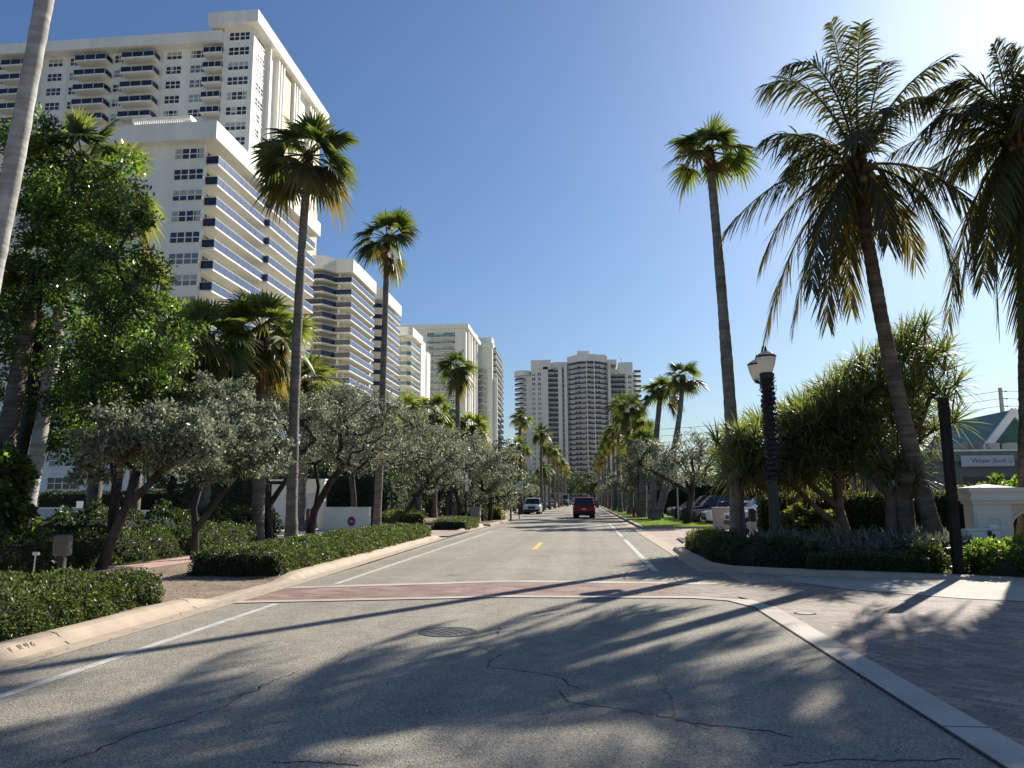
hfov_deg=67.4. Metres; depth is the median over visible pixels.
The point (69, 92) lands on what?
window
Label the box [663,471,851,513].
shrub
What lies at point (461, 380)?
fan palm
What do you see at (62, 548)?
utility pedestal
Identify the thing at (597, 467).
fan palm
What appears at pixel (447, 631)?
manhole cover
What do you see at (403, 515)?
hedge
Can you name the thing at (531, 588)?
crosswalk
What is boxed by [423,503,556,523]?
verge
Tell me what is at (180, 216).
window
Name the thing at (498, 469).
shade tree
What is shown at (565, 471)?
fan palm
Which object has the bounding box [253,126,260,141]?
window
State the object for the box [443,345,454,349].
window
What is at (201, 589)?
verge
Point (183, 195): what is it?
window
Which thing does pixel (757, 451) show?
screw pine
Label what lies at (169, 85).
window
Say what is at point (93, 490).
fan palm
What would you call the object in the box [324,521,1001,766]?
ground
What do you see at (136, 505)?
fan palm
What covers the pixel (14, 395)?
fan palm
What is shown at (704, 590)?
crosswalk corner
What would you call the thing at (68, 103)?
window
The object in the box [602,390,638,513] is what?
fan palm
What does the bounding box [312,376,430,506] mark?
silver tree
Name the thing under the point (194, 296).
window
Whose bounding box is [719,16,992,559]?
coconut palm
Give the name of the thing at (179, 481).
window
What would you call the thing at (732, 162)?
fan palm
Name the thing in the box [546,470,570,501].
shade tree
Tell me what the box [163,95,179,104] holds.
window
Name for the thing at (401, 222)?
fan palm
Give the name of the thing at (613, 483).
silver tree
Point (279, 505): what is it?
garage portal
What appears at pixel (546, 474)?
fan palm
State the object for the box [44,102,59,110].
window
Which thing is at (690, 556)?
island kerb
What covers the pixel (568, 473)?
fan palm
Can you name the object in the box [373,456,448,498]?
shade tree
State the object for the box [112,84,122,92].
window
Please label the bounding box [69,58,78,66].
window
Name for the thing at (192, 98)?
window
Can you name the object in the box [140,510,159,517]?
drive wall
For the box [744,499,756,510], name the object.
parked car
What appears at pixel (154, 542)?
hedge
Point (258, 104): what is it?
window
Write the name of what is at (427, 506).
shrub
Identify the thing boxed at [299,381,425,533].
silver tree
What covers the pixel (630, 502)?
fan palm
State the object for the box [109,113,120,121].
window
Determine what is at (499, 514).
shrub
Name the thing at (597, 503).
parked car
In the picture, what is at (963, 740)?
pavement joint
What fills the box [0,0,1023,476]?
sky
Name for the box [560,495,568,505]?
van
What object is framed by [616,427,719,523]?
silver tree
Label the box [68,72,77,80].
window
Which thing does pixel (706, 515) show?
parked car
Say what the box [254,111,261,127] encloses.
window
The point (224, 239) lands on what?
apartment block
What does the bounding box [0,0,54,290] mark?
palm
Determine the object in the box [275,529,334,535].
garage ramp
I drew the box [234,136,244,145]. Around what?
window
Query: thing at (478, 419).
fan palm
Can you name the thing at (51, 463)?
window
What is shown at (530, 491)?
silver tree
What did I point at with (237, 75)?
apartment tower
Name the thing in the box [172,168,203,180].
window
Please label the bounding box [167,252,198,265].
window
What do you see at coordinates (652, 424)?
fan palm
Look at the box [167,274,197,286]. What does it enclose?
window
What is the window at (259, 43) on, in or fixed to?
in the apartment tower at (237, 75)
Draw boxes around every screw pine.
[684,409,808,536]
[698,300,992,537]
[843,434,944,537]
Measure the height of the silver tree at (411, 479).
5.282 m
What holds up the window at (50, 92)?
in the apartment tower at (237, 75)
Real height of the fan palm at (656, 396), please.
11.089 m
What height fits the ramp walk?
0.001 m
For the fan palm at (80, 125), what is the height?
15.024 m
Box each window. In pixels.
[1,365,9,377]
[13,237,41,249]
[14,217,31,228]
[43,116,58,124]
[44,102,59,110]
[45,87,60,96]
[45,477,77,489]
[46,73,62,81]
[47,59,63,67]
[47,454,77,466]
[65,101,74,109]
[67,87,75,95]
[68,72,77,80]
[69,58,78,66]
[70,298,85,310]
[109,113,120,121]
[111,98,121,107]
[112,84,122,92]
[113,69,123,77]
[114,55,124,63]
[153,476,186,489]
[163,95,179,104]
[163,110,178,115]
[164,80,180,89]
[165,66,181,74]
[166,51,182,60]
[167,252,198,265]
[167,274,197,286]
[168,231,200,243]
[170,209,201,222]
[171,189,202,201]
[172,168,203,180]
[172,295,196,307]
[174,147,204,160]
[187,94,202,102]
[187,109,201,117]
[189,64,205,73]
[189,79,204,87]
[190,50,205,58]
[224,121,245,130]
[225,91,247,100]
[225,106,246,115]
[226,76,247,85]
[227,61,248,70]
[228,46,249,55]
[229,31,250,41]
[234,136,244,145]
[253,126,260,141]
[254,96,261,112]
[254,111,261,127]
[255,82,262,98]
[256,52,263,68]
[256,66,263,83]
[257,37,264,54]
[443,339,454,343]
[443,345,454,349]
[963,477,1017,486]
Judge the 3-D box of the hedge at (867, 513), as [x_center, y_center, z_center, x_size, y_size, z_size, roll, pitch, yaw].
[12.103,4.398,25.378,7.809,2.042,1.800,-3,-9,18]
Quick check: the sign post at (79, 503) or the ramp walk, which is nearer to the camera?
the ramp walk
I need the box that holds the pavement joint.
[250,597,1007,767]
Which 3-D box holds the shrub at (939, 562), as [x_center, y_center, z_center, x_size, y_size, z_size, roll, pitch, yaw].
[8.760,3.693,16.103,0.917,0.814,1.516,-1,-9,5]
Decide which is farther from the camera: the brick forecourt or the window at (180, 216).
the window at (180, 216)
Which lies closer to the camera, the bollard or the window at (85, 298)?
the bollard
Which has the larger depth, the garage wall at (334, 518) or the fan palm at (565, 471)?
the fan palm at (565, 471)
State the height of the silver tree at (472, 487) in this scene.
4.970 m
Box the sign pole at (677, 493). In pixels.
[673,453,678,522]
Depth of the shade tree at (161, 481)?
52.31 m
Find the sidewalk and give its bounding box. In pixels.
[85,556,191,572]
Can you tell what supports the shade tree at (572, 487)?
on the ground at (449, 538)
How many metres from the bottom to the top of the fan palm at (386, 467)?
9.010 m
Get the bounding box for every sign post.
[76,501,82,506]
[306,493,315,532]
[465,453,467,515]
[510,477,511,519]
[516,481,521,518]
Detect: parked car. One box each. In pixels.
[523,498,542,513]
[546,500,556,507]
[593,500,599,507]
[667,502,693,518]
[671,496,707,519]
[679,495,748,520]
[691,501,728,522]
[701,501,749,523]
[724,504,760,532]
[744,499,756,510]
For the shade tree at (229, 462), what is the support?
on the planting bed at (280, 537)
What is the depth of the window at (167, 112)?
158.98 m
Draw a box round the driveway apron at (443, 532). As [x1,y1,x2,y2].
[429,530,468,535]
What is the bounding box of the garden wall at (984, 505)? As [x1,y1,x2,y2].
[957,484,1023,549]
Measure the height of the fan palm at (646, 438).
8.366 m
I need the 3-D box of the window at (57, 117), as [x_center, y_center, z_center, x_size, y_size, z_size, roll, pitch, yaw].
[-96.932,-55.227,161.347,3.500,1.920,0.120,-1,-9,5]
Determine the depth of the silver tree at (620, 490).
85.89 m
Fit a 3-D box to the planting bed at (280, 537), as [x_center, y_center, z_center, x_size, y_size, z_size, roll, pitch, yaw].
[-33.835,4.995,21.284,48.500,0.001,87.000,-1,-9,5]
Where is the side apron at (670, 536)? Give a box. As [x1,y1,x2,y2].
[642,529,798,582]
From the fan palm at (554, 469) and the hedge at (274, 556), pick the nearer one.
the hedge at (274, 556)
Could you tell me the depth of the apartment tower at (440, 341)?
330.29 m
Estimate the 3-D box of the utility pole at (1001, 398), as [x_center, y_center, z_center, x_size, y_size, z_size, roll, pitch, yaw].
[36.776,5.317,59.580,60.006,10.013,6.204,-1,-9,5]
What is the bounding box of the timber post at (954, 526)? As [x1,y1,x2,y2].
[937,397,964,574]
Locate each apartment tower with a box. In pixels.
[0,8,328,254]
[390,327,429,419]
[396,323,480,443]
[476,334,503,459]
[514,350,641,500]
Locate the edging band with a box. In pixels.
[235,595,1023,767]
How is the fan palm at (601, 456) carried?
on the lawn at (647, 518)
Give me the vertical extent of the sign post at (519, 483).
3.000 m
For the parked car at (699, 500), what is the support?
on the car park
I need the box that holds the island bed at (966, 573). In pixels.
[677,538,1023,577]
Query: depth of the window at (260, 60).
160.92 m
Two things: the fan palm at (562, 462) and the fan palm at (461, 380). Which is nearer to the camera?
the fan palm at (461, 380)
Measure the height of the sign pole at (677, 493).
4.400 m
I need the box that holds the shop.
[851,408,1018,494]
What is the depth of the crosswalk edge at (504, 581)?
14.84 m
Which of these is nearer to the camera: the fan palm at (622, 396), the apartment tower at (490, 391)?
the fan palm at (622, 396)
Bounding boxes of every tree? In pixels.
[0,102,155,473]
[39,174,210,533]
[59,396,246,570]
[89,373,252,512]
[124,442,233,492]
[164,369,295,557]
[212,438,285,475]
[223,383,338,539]
[298,447,335,474]
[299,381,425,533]
[310,431,406,477]
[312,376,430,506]
[370,401,474,510]
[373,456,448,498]
[384,423,486,516]
[391,418,449,513]
[403,466,440,493]
[437,451,493,510]
[446,436,530,520]
[446,468,486,505]
[453,440,526,506]
[474,437,534,506]
[483,485,503,506]
[503,487,513,510]
[517,481,529,508]
[523,471,543,486]
[523,480,534,500]
[530,485,539,497]
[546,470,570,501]
[559,474,589,496]
[569,467,596,496]
[578,473,603,499]
[598,480,606,493]
[604,472,616,491]
[606,469,626,509]
[607,470,621,489]
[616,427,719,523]
[617,472,635,510]
[618,456,657,492]
[620,469,647,493]
[635,454,686,517]
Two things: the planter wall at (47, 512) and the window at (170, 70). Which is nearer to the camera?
the planter wall at (47, 512)
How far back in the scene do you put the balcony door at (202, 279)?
99.43 m
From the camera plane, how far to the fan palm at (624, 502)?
92.85 m
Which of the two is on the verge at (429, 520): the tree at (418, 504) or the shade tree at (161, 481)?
the tree at (418, 504)
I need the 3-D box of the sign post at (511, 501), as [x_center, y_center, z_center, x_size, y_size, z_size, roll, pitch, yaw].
[-0.068,8.564,59.655,0.210,3.900,0.160,-1,-9,5]
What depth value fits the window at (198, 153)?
99.88 m
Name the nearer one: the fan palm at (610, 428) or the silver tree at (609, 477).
the fan palm at (610, 428)
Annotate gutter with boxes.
[599,507,721,571]
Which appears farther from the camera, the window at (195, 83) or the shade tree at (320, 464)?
the window at (195, 83)
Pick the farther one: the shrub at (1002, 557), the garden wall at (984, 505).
the garden wall at (984, 505)
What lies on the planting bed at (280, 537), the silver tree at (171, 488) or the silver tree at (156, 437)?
the silver tree at (171, 488)
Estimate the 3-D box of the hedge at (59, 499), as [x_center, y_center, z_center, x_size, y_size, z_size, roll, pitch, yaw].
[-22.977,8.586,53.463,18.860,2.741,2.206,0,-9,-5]
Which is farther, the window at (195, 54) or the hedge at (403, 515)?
the window at (195, 54)
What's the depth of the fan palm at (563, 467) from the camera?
176.11 m
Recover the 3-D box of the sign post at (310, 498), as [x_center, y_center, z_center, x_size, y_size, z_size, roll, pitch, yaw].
[-9.780,6.302,37.563,0.620,1.900,0.070,-1,-9,5]
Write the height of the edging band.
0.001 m
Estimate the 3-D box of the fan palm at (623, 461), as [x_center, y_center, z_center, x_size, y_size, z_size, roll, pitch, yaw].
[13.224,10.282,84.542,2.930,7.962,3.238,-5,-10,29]
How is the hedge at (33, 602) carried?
on the verge at (201, 589)
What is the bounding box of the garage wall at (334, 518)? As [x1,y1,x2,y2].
[318,507,371,529]
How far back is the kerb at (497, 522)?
52.94 m
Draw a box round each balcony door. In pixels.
[200,276,210,281]
[201,255,210,268]
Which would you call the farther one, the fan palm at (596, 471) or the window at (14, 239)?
the fan palm at (596, 471)
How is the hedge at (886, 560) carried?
on the island bed at (966, 573)
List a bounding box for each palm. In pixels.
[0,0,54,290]
[0,224,75,447]
[20,105,142,534]
[72,139,167,519]
[73,249,213,515]
[147,295,268,513]
[212,286,320,541]
[248,109,362,536]
[268,351,342,530]
[346,206,421,525]
[365,407,405,471]
[376,390,427,447]
[416,392,454,517]
[432,404,468,515]
[435,349,482,515]
[453,411,492,506]
[506,435,535,513]
[509,408,535,511]
[530,422,552,511]
[533,460,556,509]
[537,442,560,508]
[546,444,562,507]
[551,455,566,506]
[555,458,568,506]
[559,468,570,494]
[560,464,570,505]
[591,457,603,504]
[591,462,600,501]
[593,451,607,505]
[595,448,611,507]
[596,440,615,508]
[599,424,620,510]
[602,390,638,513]
[604,418,626,511]
[610,391,652,515]
[612,444,626,511]
[615,433,633,513]
[618,417,654,453]
[618,445,627,471]
[623,424,663,517]
[627,424,662,487]
[637,374,684,518]
[651,360,709,519]
[665,111,760,536]
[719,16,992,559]
[882,35,1023,548]
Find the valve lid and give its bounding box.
[794,611,816,614]
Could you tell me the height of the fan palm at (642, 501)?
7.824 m
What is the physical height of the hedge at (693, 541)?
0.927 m
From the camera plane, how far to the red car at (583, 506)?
65.62 m
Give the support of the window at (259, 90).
in the apartment tower at (237, 75)
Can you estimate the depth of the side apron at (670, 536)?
16.74 m
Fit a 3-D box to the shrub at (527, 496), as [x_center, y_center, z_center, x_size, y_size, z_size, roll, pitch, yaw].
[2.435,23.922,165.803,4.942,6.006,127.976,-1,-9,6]
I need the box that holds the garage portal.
[271,479,327,527]
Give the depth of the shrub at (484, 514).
55.76 m
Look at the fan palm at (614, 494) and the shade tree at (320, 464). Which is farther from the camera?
the fan palm at (614, 494)
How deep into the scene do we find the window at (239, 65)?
157.32 m
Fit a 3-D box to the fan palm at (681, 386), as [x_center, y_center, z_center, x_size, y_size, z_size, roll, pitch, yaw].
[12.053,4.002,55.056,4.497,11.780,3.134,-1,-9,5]
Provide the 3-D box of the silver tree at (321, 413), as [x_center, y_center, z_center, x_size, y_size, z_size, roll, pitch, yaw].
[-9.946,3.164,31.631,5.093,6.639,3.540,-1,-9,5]
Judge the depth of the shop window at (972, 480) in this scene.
42.41 m
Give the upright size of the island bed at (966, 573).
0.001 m
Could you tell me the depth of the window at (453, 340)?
330.38 m
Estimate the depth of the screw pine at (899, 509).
19.92 m
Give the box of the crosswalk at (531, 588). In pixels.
[244,582,677,600]
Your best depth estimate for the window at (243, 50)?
157.82 m
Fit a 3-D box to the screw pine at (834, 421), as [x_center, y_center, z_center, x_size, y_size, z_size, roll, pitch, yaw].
[9.759,1.376,22.981,8.108,7.359,5.776,-1,-9,5]
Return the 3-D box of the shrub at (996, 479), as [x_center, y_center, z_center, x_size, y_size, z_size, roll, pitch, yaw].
[14.913,3.814,22.531,2.799,2.512,2.322,-1,-9,5]
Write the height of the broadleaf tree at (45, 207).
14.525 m
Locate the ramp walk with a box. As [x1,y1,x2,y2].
[776,576,1023,599]
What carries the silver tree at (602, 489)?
on the lawn at (647, 518)
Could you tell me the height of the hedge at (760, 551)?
0.885 m
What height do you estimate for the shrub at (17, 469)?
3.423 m
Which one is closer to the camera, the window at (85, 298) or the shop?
the shop
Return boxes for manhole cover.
[418,627,476,636]
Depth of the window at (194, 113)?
158.50 m
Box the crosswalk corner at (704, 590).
[673,584,738,597]
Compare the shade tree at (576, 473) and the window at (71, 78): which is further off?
the shade tree at (576, 473)
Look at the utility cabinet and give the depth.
17.83 m
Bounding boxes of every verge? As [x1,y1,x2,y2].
[0,525,458,641]
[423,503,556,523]
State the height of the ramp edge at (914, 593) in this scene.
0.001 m
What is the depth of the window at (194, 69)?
159.96 m
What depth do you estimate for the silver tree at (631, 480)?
68.94 m
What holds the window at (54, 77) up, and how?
in the apartment tower at (237, 75)
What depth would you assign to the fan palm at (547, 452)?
127.05 m
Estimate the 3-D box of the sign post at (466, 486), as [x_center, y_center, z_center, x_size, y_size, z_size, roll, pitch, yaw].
[-2.953,6.777,50.042,0.240,4.600,0.160,-1,-9,5]
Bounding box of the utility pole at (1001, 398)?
[597,388,1018,445]
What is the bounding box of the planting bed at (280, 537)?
[83,525,371,569]
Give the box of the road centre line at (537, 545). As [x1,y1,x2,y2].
[531,512,572,549]
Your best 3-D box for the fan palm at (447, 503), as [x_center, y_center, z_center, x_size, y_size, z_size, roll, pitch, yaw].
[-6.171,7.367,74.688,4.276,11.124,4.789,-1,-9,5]
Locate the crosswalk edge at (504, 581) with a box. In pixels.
[289,580,716,587]
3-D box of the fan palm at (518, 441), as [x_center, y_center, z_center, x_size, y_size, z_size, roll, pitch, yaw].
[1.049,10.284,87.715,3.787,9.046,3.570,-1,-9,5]
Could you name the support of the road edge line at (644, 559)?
on the road
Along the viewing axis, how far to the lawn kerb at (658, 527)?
41.66 m
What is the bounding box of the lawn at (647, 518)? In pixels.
[599,505,706,525]
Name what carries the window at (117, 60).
in the apartment tower at (237, 75)
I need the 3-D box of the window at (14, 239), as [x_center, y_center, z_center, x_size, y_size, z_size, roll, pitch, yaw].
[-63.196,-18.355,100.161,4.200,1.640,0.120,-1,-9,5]
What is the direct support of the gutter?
on the road
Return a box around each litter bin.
[470,507,481,520]
[711,507,729,528]
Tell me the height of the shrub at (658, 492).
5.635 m
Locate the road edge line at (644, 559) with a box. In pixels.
[0,510,657,697]
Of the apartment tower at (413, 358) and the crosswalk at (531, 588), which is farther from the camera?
the apartment tower at (413, 358)
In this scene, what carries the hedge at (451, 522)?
on the verge at (201, 589)
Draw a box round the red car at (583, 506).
[572,497,595,517]
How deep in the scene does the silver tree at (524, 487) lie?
129.25 m
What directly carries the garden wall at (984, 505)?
on the island bed at (966, 573)
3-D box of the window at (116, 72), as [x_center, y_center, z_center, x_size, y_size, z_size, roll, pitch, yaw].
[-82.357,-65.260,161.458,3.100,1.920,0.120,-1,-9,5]
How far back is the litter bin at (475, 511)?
53.90 m
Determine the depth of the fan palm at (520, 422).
100.35 m
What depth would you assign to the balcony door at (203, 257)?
99.76 m
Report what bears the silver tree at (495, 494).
on the verge at (429, 520)
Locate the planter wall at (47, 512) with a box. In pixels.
[37,507,120,520]
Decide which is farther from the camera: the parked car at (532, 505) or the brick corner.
the parked car at (532, 505)
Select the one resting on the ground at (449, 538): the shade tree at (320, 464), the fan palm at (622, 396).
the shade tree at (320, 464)
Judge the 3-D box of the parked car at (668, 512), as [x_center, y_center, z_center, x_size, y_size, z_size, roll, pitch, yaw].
[14.275,9.635,58.536,4.780,1.505,2.111,-1,-9,5]
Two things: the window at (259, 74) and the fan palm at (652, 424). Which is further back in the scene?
the window at (259, 74)
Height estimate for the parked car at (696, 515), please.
1.505 m
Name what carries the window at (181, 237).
in the apartment block at (224, 239)
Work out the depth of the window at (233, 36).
158.33 m
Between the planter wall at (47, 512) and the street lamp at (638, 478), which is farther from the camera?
the street lamp at (638, 478)
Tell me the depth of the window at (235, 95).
156.33 m
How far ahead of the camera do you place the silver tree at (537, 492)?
160.49 m
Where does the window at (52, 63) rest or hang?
in the apartment tower at (237, 75)
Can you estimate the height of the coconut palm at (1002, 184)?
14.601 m
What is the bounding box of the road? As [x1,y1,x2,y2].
[0,504,1002,767]
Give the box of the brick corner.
[699,572,735,579]
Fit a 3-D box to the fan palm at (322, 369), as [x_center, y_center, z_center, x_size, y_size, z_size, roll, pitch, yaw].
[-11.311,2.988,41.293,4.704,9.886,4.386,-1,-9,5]
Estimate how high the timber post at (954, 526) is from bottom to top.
3.620 m
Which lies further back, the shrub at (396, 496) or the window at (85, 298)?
the window at (85, 298)
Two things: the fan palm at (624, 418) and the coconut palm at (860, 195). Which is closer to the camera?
the coconut palm at (860, 195)
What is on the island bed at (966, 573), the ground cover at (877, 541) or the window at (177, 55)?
the ground cover at (877, 541)
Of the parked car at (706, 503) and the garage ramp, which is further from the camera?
the parked car at (706, 503)
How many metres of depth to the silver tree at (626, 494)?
104.66 m
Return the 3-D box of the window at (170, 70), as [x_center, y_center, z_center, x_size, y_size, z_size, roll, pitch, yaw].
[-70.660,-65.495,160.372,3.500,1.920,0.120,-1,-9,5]
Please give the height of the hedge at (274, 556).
0.851 m
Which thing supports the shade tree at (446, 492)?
on the verge at (429, 520)
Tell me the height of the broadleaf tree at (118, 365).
11.475 m
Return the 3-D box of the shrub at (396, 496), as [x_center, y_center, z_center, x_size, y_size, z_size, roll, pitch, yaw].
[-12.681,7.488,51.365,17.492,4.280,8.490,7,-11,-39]
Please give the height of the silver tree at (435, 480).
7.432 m
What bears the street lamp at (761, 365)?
on the island bed at (966, 573)
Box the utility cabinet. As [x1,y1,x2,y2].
[961,525,1002,542]
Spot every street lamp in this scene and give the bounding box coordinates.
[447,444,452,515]
[636,452,639,515]
[747,346,782,536]
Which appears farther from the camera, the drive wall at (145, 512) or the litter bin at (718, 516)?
the drive wall at (145, 512)
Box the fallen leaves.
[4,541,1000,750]
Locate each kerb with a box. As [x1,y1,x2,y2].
[0,524,487,671]
[483,504,556,525]
[599,506,712,528]
[673,543,1023,580]
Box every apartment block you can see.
[0,115,320,506]
[299,255,401,471]
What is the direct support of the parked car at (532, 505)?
on the road
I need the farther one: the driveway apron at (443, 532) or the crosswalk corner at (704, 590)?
the driveway apron at (443, 532)
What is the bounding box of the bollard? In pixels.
[748,508,756,535]
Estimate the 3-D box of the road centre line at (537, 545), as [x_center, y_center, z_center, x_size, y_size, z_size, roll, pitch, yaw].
[4.190,10.822,61.203,0.160,0.003,73.900,-1,-9,5]
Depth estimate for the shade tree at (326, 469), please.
59.88 m
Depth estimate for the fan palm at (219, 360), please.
28.62 m
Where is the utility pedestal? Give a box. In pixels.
[52,535,72,569]
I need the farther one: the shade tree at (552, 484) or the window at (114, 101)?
the shade tree at (552, 484)
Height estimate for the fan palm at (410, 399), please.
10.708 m
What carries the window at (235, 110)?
in the apartment tower at (237, 75)
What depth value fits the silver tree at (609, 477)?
115.56 m
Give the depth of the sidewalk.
19.22 m
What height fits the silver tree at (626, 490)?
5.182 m
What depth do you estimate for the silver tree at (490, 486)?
55.56 m
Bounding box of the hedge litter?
[82,540,1016,617]
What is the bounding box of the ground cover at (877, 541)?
[742,523,984,558]
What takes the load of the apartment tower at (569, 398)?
on the ground at (449, 538)
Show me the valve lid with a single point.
(805, 613)
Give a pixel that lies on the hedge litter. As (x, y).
(397, 547)
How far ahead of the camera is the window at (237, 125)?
155.38 m
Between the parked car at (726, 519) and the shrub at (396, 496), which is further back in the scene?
the shrub at (396, 496)
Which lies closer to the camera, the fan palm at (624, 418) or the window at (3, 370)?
the fan palm at (624, 418)
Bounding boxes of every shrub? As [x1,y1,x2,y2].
[0,440,42,541]
[25,495,283,541]
[176,463,414,524]
[375,466,485,517]
[467,507,495,520]
[482,483,546,508]
[493,505,505,519]
[611,489,663,510]
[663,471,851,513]
[780,501,836,534]
[901,540,955,573]
[957,473,1017,533]
[962,532,1023,575]
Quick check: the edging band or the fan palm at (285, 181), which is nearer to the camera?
the edging band
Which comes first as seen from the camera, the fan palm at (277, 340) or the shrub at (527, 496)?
the fan palm at (277, 340)
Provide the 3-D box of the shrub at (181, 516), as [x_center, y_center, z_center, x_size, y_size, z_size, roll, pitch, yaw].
[-11.819,4.873,26.878,3.833,1.938,13.101,-3,-9,18]
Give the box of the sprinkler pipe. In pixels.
[32,552,39,569]
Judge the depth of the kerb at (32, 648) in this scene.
10.36 m
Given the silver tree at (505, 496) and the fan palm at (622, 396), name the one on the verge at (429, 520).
the silver tree at (505, 496)
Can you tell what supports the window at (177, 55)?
in the apartment tower at (237, 75)
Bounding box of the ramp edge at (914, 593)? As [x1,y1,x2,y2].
[778,579,1023,600]
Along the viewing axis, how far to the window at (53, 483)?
94.89 m
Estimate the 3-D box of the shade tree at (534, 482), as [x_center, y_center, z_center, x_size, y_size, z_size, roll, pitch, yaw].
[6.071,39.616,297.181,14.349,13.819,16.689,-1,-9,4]
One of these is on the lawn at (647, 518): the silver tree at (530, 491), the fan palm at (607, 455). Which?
the fan palm at (607, 455)
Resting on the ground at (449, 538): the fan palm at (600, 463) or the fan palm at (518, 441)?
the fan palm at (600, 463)
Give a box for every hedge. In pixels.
[0,519,257,573]
[0,560,165,641]
[38,489,185,509]
[186,522,431,576]
[381,508,426,524]
[430,515,479,530]
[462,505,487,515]
[684,523,743,555]
[701,533,818,568]
[756,488,964,535]
[805,548,932,572]
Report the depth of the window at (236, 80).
156.83 m
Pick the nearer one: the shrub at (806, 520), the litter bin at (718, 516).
the shrub at (806, 520)
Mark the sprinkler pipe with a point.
(35, 553)
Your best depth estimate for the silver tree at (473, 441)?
53.06 m
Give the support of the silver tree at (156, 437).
on the sidewalk
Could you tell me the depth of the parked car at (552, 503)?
146.36 m
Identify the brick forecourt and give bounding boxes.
[712,580,1023,745]
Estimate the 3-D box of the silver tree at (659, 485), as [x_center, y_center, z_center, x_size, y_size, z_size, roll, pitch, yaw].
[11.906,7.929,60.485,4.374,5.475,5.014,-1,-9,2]
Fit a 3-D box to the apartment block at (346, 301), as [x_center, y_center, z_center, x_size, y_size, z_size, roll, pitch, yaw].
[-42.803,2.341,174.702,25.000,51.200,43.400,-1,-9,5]
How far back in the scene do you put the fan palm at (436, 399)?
66.71 m
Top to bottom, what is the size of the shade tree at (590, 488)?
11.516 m

